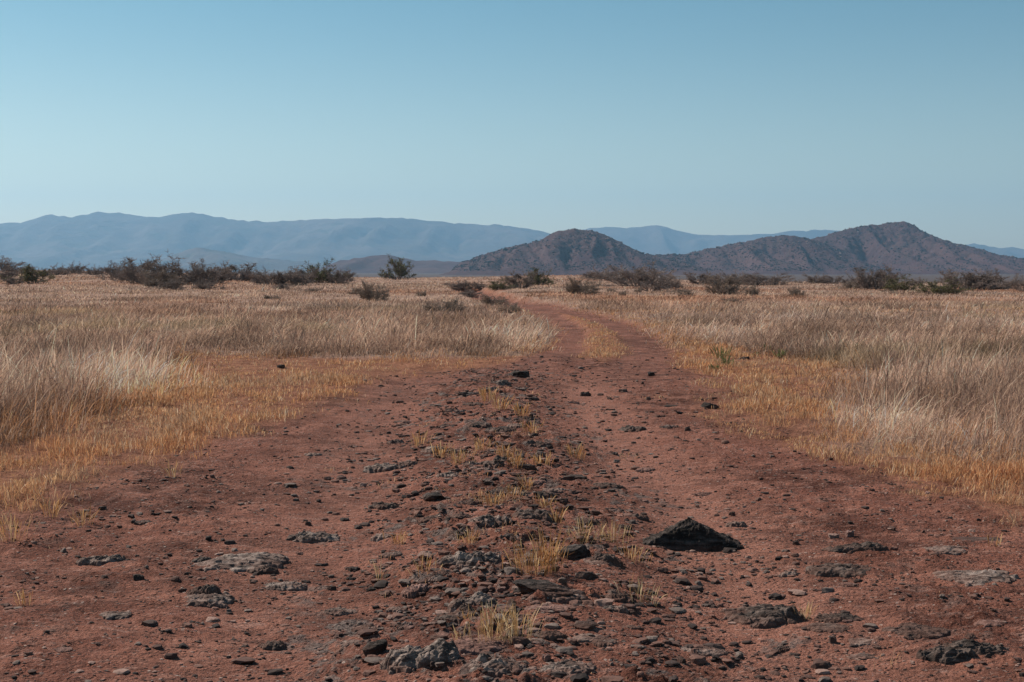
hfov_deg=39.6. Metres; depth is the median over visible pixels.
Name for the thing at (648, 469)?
rock
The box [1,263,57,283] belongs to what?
leafy shrub
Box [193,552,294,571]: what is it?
rock
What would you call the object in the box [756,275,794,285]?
bare shrub
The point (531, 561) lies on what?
grass tuft
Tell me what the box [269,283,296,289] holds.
bare shrub
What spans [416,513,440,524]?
rock
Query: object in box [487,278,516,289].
leafy shrub
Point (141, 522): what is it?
rock
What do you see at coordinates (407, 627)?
rock
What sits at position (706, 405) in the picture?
rock
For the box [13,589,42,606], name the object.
grass tuft
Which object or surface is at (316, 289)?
shrub
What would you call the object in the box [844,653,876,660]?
rock
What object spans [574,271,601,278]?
bare shrub
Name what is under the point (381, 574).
grass tuft
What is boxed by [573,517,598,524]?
rock
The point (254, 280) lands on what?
bare shrub
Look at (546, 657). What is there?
rock
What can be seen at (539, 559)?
rock
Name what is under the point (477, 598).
rock
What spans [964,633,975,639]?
rock
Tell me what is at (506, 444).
rock
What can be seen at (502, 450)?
grass tuft
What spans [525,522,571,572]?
grass tuft
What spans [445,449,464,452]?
rock
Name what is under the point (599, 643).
rock
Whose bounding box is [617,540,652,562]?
grass tuft
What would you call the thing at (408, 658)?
rock
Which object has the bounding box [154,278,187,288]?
bare shrub
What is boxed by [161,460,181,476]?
grass tuft
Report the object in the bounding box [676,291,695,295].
shrub
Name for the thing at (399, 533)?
grass tuft
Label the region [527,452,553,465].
grass tuft
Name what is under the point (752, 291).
shrub
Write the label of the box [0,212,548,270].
mountain range
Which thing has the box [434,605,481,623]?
rock
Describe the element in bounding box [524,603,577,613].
rock
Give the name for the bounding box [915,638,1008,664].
rock
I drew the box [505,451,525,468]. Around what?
grass tuft
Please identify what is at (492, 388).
rock
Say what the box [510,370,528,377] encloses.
rock
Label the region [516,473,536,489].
grass tuft
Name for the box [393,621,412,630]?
rock
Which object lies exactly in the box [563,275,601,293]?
shrub
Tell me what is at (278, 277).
bare shrub
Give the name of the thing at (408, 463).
rock
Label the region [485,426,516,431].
rock
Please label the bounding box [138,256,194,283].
bare shrub
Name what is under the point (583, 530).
grass tuft
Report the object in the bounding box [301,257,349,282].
leafy shrub
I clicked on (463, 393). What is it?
rock
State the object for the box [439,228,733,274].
hill
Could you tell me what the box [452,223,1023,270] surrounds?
hillside scrub
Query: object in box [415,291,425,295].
shrub
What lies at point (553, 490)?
rock
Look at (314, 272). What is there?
bare shrub
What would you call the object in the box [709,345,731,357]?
green weed
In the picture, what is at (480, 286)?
bare shrub
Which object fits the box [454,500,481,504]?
rock
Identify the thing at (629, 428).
rock
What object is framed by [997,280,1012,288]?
bare shrub
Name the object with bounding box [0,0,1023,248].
sky
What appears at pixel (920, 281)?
bare shrub
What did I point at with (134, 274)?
bare shrub
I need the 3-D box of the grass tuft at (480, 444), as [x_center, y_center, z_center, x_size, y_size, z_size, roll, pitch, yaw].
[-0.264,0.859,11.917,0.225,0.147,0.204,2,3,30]
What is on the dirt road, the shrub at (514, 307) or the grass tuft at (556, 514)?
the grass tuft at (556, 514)
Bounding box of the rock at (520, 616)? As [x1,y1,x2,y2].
[505,614,529,619]
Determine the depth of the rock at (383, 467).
11.25 m
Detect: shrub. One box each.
[0,255,26,270]
[0,267,18,280]
[0,275,24,284]
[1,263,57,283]
[2,263,38,274]
[33,268,60,276]
[47,264,72,274]
[64,260,89,272]
[76,264,102,274]
[91,260,124,277]
[99,261,140,280]
[112,257,153,280]
[115,253,178,283]
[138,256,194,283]
[139,268,186,287]
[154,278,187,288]
[167,248,221,282]
[172,258,218,284]
[188,279,228,289]
[200,266,230,283]
[215,264,241,280]
[216,260,257,280]
[231,269,263,280]
[243,267,275,283]
[251,269,307,284]
[261,294,280,298]
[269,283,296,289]
[272,266,317,284]
[285,265,318,282]
[300,287,320,291]
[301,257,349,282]
[325,269,352,283]
[334,269,357,280]
[346,287,359,293]
[357,279,389,300]
[378,253,416,279]
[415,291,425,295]
[419,298,466,313]
[439,279,474,288]
[451,287,483,297]
[466,279,486,288]
[481,294,508,305]
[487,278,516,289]
[496,268,536,288]
[497,302,520,312]
[522,267,556,284]
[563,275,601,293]
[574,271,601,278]
[582,267,621,280]
[584,264,683,286]
[601,270,647,283]
[621,256,677,291]
[637,270,679,288]
[666,276,684,287]
[671,288,693,292]
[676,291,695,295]
[682,270,722,283]
[698,274,736,282]
[703,273,748,293]
[711,269,750,284]
[719,271,788,285]
[721,296,743,302]
[745,284,759,295]
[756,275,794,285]
[785,283,804,295]
[793,272,831,283]
[820,274,844,283]
[832,276,857,283]
[836,282,858,288]
[843,269,878,288]
[852,263,914,289]
[866,267,900,288]
[882,273,922,291]
[904,277,927,285]
[912,276,974,293]
[935,268,968,288]
[937,267,1013,289]
[956,269,1010,289]
[977,268,1008,286]
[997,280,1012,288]
[1003,272,1023,291]
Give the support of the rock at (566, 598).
on the dirt road
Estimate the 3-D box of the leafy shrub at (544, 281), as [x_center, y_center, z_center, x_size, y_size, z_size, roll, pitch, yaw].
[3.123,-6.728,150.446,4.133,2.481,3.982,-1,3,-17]
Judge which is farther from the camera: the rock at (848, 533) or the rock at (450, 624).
the rock at (848, 533)
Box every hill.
[307,255,459,272]
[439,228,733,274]
[654,235,912,274]
[810,221,1023,273]
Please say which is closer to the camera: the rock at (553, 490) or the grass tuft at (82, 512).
the grass tuft at (82, 512)
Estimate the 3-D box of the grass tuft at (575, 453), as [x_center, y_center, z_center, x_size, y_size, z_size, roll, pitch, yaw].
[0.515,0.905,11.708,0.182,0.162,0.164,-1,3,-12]
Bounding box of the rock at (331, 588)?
[326,586,335,590]
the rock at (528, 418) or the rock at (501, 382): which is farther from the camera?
the rock at (501, 382)
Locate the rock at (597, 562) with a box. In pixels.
[584,560,611,564]
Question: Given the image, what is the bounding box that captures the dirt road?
[0,289,1023,681]
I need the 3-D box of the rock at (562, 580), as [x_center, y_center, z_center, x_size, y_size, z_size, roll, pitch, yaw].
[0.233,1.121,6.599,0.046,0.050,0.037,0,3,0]
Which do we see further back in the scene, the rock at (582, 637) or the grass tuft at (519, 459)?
the grass tuft at (519, 459)
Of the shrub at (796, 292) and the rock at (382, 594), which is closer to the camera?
the rock at (382, 594)
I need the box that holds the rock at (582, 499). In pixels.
[573,497,589,501]
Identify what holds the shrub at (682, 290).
on the ground at (800, 427)
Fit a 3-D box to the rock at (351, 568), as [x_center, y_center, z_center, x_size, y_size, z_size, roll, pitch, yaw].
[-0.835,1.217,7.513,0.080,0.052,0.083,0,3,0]
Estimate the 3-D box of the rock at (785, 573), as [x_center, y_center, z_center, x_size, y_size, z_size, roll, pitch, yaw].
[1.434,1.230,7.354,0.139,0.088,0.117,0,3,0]
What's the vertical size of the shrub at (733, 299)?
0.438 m
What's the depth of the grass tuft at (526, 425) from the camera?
13.38 m
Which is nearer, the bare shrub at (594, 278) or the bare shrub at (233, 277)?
the bare shrub at (233, 277)
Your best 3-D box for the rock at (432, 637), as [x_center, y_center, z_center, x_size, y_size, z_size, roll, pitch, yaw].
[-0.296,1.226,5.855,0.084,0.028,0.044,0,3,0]
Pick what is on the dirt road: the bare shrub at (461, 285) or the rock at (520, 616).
the rock at (520, 616)
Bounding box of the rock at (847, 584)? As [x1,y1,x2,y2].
[837,582,857,586]
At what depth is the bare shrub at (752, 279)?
159.26 m
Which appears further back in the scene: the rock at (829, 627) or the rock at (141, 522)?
the rock at (141, 522)
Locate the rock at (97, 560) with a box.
[75,554,124,565]
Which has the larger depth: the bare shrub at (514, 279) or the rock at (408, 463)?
the bare shrub at (514, 279)
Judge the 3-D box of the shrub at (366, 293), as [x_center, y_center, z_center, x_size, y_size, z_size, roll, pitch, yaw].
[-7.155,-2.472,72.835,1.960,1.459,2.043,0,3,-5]
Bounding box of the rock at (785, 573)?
[778,570,800,577]
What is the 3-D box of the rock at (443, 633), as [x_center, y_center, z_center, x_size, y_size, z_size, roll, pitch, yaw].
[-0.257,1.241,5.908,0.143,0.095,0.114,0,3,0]
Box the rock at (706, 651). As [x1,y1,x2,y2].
[680,644,727,656]
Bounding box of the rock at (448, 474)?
[435,471,457,477]
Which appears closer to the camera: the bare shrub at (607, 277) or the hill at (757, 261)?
the bare shrub at (607, 277)
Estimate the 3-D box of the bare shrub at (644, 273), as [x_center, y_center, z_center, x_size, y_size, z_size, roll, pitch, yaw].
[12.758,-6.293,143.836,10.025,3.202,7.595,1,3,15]
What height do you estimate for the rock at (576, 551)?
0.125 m
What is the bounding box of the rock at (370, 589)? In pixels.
[366,587,376,591]
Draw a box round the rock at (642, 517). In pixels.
[630,513,648,521]
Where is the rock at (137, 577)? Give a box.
[133,574,143,580]
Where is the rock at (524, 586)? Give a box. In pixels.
[512,579,573,596]
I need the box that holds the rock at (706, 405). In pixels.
[701,402,718,408]
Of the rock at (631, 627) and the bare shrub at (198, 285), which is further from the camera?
the bare shrub at (198, 285)
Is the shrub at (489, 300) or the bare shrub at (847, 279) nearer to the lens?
the shrub at (489, 300)
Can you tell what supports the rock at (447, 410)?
on the dirt road
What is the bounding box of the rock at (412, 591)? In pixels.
[400,583,430,597]
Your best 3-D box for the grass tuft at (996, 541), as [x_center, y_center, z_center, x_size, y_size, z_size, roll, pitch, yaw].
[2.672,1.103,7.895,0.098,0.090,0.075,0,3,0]
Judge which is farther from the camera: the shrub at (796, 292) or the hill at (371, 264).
the hill at (371, 264)
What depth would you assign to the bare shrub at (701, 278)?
164.56 m
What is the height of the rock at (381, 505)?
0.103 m
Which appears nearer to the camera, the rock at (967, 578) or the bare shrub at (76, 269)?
the rock at (967, 578)
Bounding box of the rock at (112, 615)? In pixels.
[99,611,131,619]
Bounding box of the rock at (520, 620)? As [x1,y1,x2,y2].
[506,618,529,624]
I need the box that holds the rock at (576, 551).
[559,544,587,559]
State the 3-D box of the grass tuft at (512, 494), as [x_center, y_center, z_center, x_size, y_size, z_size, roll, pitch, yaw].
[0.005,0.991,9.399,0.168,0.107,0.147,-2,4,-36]
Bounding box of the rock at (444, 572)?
[433,570,452,575]
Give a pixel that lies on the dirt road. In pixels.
(120, 589)
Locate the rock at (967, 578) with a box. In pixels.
[932,569,1018,586]
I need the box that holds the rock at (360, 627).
[351,624,376,631]
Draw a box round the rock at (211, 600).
[182,593,240,608]
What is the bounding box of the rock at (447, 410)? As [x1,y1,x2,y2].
[442,407,458,411]
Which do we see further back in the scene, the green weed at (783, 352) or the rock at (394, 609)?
the green weed at (783, 352)
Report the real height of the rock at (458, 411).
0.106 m
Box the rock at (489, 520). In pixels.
[468,514,512,528]
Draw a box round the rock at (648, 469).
[635,467,654,471]
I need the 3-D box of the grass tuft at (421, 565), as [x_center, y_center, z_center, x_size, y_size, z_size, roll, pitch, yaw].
[-0.459,1.119,7.060,0.239,0.150,0.109,0,3,0]
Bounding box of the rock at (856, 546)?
[821,541,888,553]
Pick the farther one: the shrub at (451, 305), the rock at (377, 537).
the shrub at (451, 305)
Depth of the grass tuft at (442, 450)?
11.70 m
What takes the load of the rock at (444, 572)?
on the dirt road
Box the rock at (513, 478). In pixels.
[504,477,526,480]
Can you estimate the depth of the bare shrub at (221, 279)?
123.00 m
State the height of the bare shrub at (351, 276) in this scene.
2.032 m
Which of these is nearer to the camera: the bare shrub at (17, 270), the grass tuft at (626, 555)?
the grass tuft at (626, 555)
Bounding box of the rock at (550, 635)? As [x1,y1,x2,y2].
[532,630,565,640]
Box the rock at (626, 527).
[618,524,631,529]
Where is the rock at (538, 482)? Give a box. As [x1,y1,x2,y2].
[526,480,546,485]
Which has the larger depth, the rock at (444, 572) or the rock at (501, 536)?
the rock at (501, 536)
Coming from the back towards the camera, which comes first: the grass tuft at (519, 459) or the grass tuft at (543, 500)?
the grass tuft at (519, 459)
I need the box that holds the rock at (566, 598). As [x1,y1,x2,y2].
[547,585,587,602]
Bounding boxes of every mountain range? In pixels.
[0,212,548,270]
[585,225,1023,257]
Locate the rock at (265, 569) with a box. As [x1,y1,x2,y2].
[246,565,278,574]
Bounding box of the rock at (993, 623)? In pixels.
[974,619,1002,627]
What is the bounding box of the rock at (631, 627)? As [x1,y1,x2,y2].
[622,625,643,630]
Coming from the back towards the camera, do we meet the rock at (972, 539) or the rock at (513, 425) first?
the rock at (513, 425)
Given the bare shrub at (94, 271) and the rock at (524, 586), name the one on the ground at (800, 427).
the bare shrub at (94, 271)
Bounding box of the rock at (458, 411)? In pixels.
[453,409,465,412]
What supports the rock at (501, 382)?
on the dirt road
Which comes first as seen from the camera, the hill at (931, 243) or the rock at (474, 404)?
the rock at (474, 404)
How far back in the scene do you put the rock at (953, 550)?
7.75 m
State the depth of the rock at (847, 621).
6.36 m
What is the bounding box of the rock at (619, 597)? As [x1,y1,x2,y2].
[603,589,636,603]
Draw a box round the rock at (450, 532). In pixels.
[444,527,473,537]
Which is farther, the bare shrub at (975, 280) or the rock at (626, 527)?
the bare shrub at (975, 280)
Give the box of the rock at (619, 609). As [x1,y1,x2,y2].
[603,605,629,612]
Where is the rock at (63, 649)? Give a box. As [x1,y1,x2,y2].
[54,647,72,651]
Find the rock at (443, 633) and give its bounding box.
[435,629,462,635]
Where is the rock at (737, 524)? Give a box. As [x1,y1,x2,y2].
[725,521,746,526]
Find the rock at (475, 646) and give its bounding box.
[453,634,509,654]
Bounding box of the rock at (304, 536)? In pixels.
[286,530,339,542]
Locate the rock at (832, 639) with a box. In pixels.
[828,636,836,643]
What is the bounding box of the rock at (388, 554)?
[378,551,402,557]
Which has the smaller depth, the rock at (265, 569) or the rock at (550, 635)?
the rock at (550, 635)
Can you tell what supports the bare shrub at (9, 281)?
on the ground at (800, 427)
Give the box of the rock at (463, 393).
[458,391,468,395]
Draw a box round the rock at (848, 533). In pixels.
[845,530,853,536]
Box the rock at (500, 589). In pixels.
[497,586,505,591]
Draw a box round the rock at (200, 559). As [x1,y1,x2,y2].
[191,556,211,562]
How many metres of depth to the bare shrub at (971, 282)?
117.37 m
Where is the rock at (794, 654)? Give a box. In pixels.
[789,652,800,655]
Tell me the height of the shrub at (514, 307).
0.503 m
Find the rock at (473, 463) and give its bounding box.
[461,460,479,464]
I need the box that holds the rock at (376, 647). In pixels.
[362,639,387,655]
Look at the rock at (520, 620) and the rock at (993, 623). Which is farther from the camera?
the rock at (993, 623)
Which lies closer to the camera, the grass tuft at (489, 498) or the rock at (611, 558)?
the rock at (611, 558)
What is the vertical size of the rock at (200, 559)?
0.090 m
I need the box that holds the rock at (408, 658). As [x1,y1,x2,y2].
[379,638,459,673]
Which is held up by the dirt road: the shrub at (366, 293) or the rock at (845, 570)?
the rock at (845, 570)
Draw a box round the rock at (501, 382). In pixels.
[494,379,510,384]
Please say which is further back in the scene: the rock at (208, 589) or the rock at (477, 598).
the rock at (208, 589)
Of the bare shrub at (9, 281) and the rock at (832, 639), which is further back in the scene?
the bare shrub at (9, 281)
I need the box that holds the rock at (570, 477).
[560,474,586,480]
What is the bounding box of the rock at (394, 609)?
[386,607,407,612]
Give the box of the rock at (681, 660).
[677,657,685,663]
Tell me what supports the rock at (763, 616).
on the dirt road
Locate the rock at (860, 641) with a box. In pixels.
[848,638,870,645]
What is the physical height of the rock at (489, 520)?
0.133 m
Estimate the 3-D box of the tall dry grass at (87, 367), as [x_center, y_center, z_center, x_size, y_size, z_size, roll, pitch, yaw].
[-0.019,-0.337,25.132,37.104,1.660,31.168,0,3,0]
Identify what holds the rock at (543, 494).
on the dirt road
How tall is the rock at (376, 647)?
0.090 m
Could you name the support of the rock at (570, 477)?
on the dirt road
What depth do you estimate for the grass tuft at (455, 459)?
10.95 m
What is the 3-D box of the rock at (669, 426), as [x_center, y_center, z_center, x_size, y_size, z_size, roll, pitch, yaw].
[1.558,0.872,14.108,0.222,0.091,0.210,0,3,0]
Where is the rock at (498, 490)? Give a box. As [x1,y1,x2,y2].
[485,487,518,494]
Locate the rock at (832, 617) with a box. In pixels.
[806,613,863,622]
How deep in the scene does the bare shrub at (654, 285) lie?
101.97 m
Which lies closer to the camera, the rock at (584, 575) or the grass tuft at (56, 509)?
the rock at (584, 575)
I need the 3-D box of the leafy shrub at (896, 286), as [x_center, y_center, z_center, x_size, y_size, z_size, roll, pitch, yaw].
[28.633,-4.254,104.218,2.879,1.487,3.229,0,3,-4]
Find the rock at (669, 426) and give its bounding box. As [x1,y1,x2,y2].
[659,424,678,428]
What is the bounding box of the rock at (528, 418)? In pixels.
[519,416,534,419]
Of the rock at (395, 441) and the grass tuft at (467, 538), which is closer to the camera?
the grass tuft at (467, 538)
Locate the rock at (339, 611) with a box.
[321,607,357,615]
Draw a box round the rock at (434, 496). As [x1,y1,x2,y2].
[423,492,443,500]
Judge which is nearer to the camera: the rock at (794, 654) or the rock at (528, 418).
the rock at (794, 654)
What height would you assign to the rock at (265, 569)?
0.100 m
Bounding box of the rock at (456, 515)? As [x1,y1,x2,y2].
[445,513,471,518]
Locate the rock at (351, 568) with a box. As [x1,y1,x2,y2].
[347,566,360,571]
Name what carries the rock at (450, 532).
on the dirt road
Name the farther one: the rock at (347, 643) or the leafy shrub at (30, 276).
the leafy shrub at (30, 276)
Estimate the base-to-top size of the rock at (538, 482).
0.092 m
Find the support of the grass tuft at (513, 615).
on the dirt road
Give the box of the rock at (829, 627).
[802,622,849,632]
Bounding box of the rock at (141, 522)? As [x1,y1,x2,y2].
[134,520,151,524]
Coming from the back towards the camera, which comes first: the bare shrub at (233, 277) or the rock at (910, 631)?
the bare shrub at (233, 277)
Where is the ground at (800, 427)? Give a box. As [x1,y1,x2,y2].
[0,270,1023,513]
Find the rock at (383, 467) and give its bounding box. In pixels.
[363,462,405,472]
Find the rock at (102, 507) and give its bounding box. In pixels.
[98,506,106,509]
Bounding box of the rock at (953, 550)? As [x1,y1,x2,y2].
[922,545,967,554]
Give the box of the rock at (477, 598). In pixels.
[447,591,497,612]
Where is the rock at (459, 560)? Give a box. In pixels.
[432,551,501,569]
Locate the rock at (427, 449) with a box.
[421,446,448,453]
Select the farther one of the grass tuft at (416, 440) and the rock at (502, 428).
the rock at (502, 428)
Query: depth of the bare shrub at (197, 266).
121.62 m
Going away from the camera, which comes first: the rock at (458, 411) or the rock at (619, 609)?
the rock at (619, 609)
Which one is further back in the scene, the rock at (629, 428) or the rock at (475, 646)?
the rock at (629, 428)
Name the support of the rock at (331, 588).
on the dirt road
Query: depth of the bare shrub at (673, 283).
119.15 m
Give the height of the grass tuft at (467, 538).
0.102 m
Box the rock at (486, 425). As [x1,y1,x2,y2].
[467,422,492,428]
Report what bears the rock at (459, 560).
on the dirt road
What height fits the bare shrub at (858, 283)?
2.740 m
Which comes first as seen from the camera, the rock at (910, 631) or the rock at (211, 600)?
the rock at (910, 631)
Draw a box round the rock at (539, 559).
[523,557,550,565]
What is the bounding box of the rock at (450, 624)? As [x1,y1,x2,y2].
[437,620,457,627]
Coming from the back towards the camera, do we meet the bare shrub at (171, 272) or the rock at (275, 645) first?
the bare shrub at (171, 272)
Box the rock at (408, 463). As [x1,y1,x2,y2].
[399,461,420,466]
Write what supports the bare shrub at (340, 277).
on the ground at (800, 427)
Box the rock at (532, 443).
[526,440,549,446]
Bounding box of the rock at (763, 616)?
[720,603,804,628]
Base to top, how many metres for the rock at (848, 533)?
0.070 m
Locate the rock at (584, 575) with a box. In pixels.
[574,571,596,578]
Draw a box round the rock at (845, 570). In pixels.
[805,562,873,578]
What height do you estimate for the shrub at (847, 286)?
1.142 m
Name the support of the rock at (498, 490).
on the dirt road
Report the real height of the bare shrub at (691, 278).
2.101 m
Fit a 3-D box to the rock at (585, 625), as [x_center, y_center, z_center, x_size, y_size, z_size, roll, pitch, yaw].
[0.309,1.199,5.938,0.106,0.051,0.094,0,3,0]
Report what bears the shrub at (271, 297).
on the ground at (800, 427)
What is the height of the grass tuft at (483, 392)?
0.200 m
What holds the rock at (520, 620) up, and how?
on the dirt road
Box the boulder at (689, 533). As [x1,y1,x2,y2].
[642,517,745,551]
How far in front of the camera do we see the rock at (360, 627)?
6.29 m
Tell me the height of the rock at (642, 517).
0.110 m
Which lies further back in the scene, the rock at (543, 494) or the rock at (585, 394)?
the rock at (585, 394)
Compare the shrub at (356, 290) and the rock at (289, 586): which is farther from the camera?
the shrub at (356, 290)
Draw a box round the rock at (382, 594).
[379,589,395,595]
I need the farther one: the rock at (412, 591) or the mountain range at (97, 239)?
the mountain range at (97, 239)
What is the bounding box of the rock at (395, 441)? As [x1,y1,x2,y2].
[386,439,403,443]
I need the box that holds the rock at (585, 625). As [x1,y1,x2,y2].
[574,620,597,629]
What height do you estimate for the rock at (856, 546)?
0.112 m
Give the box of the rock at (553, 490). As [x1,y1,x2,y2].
[542,488,563,492]
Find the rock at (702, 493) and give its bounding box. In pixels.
[693,492,711,495]
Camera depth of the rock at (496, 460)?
10.79 m
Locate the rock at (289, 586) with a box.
[260,581,307,590]
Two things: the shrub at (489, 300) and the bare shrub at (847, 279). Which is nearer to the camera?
the shrub at (489, 300)
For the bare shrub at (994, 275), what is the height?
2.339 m
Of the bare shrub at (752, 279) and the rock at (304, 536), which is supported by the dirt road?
the rock at (304, 536)
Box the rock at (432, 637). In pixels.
[430,635,447,639]
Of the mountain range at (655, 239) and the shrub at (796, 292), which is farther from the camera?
the mountain range at (655, 239)
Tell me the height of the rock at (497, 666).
0.130 m
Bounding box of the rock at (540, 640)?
[529,638,549,643]
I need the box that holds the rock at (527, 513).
[512,508,557,522]
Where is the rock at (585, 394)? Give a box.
[580,392,590,395]
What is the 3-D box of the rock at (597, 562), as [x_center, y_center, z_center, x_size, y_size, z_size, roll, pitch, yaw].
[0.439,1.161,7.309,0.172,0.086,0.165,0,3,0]
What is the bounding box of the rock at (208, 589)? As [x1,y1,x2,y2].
[185,584,221,594]
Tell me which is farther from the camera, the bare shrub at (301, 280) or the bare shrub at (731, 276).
the bare shrub at (731, 276)
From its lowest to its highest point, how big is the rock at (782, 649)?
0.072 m
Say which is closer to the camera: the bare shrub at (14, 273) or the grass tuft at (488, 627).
the grass tuft at (488, 627)
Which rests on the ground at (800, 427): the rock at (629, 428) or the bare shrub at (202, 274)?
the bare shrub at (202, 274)
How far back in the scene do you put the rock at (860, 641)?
6.05 m
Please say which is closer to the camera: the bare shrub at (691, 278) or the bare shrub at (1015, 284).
the bare shrub at (1015, 284)
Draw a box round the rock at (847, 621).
[842,619,852,622]
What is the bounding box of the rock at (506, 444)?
[503,442,515,447]
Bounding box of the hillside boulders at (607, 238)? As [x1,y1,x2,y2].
[476,221,1014,258]
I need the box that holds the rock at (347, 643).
[340,639,370,646]
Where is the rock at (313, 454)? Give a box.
[304,452,321,455]
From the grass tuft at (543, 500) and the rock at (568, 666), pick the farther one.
the grass tuft at (543, 500)
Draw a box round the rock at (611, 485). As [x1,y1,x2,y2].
[593,482,625,488]
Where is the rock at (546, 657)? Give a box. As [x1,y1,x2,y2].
[542,653,550,661]
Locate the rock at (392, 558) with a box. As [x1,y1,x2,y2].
[388,555,395,560]
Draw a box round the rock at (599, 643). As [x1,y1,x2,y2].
[591,638,616,647]
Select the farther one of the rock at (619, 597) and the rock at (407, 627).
the rock at (619, 597)
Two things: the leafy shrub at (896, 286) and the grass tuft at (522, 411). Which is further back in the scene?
the leafy shrub at (896, 286)
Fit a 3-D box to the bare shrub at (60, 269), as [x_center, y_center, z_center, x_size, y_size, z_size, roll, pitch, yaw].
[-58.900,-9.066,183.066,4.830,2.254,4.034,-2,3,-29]
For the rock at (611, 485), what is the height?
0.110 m
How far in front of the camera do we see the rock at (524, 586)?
6.48 m
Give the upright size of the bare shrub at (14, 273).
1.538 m
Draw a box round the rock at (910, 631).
[881,622,951,639]
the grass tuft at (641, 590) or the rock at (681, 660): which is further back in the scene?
the grass tuft at (641, 590)
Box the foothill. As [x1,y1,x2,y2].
[155,248,325,271]
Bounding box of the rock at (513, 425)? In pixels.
[507,423,525,428]
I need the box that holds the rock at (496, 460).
[480,455,508,467]
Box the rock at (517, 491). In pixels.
[508,490,526,495]
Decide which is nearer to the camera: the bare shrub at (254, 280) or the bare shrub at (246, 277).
the bare shrub at (254, 280)
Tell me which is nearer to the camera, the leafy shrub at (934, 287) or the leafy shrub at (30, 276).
the leafy shrub at (934, 287)
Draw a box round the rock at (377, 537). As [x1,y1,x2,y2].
[370,533,395,541]
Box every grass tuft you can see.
[0,509,39,541]
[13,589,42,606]
[36,497,66,517]
[68,504,99,526]
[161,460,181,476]
[372,559,390,580]
[382,530,415,544]
[397,553,442,577]
[407,428,433,446]
[431,440,453,458]
[450,448,475,464]
[452,624,470,638]
[457,526,480,543]
[461,600,527,641]
[471,437,495,449]
[477,491,503,505]
[478,387,502,400]
[481,533,569,576]
[484,393,514,409]
[486,600,541,642]
[496,441,515,457]
[503,484,523,498]
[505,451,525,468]
[508,402,529,415]
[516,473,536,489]
[519,417,543,432]
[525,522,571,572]
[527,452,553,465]
[533,493,555,508]
[549,504,567,523]
[563,515,605,543]
[566,443,585,458]
[593,521,630,542]
[613,573,666,606]
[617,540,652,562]
[791,600,819,619]
[987,534,1001,545]
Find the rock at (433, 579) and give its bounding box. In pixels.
[426,575,438,583]
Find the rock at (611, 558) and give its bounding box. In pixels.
[589,553,622,565]
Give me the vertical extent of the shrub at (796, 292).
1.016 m
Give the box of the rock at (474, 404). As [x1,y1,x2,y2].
[462,402,483,405]
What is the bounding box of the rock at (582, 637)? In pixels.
[573,633,608,642]
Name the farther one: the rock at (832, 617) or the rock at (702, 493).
the rock at (702, 493)
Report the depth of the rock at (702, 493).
10.01 m
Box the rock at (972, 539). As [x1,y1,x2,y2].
[952,536,1002,541]
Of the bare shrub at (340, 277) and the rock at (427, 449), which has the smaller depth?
the rock at (427, 449)
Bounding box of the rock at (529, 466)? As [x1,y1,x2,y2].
[518,464,536,469]
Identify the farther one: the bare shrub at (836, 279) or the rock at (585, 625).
the bare shrub at (836, 279)
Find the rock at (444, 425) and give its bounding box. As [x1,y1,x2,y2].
[435,423,451,427]
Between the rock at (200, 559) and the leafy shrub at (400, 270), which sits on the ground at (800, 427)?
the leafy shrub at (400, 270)
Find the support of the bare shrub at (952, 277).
on the ground at (800, 427)
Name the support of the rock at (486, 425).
on the dirt road
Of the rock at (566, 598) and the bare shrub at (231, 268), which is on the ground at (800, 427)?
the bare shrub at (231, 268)
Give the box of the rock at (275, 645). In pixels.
[257,640,286,650]
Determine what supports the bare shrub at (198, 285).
on the ground at (800, 427)
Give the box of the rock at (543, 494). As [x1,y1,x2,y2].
[526,491,556,497]
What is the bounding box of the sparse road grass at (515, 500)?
[9,370,962,679]
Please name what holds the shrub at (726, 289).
on the ground at (800, 427)
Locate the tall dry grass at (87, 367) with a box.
[0,291,1023,474]
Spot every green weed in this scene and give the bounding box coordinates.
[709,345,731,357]
[716,355,733,365]
[772,350,787,357]
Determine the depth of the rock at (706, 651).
5.79 m
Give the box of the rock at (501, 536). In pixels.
[499,534,519,540]
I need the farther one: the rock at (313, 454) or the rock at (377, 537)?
the rock at (313, 454)
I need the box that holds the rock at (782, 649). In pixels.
[772,645,789,652]
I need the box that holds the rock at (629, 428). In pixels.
[618,425,645,431]
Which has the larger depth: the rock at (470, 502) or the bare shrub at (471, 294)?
the bare shrub at (471, 294)
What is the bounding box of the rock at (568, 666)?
[539,659,595,675]
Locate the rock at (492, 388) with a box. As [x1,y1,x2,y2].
[480,386,497,391]
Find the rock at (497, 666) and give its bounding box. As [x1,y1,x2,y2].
[468,653,528,677]
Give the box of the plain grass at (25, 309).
[0,270,1023,328]
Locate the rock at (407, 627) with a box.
[404,625,413,629]
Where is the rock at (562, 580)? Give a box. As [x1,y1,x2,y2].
[557,577,566,585]
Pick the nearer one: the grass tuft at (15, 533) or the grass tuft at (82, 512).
the grass tuft at (15, 533)
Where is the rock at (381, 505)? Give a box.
[368,501,398,509]
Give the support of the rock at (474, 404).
on the dirt road
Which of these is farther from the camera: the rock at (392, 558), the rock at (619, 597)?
the rock at (392, 558)
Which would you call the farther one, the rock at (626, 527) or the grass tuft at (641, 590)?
the rock at (626, 527)
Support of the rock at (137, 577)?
on the dirt road
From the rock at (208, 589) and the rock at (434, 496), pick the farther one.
the rock at (434, 496)

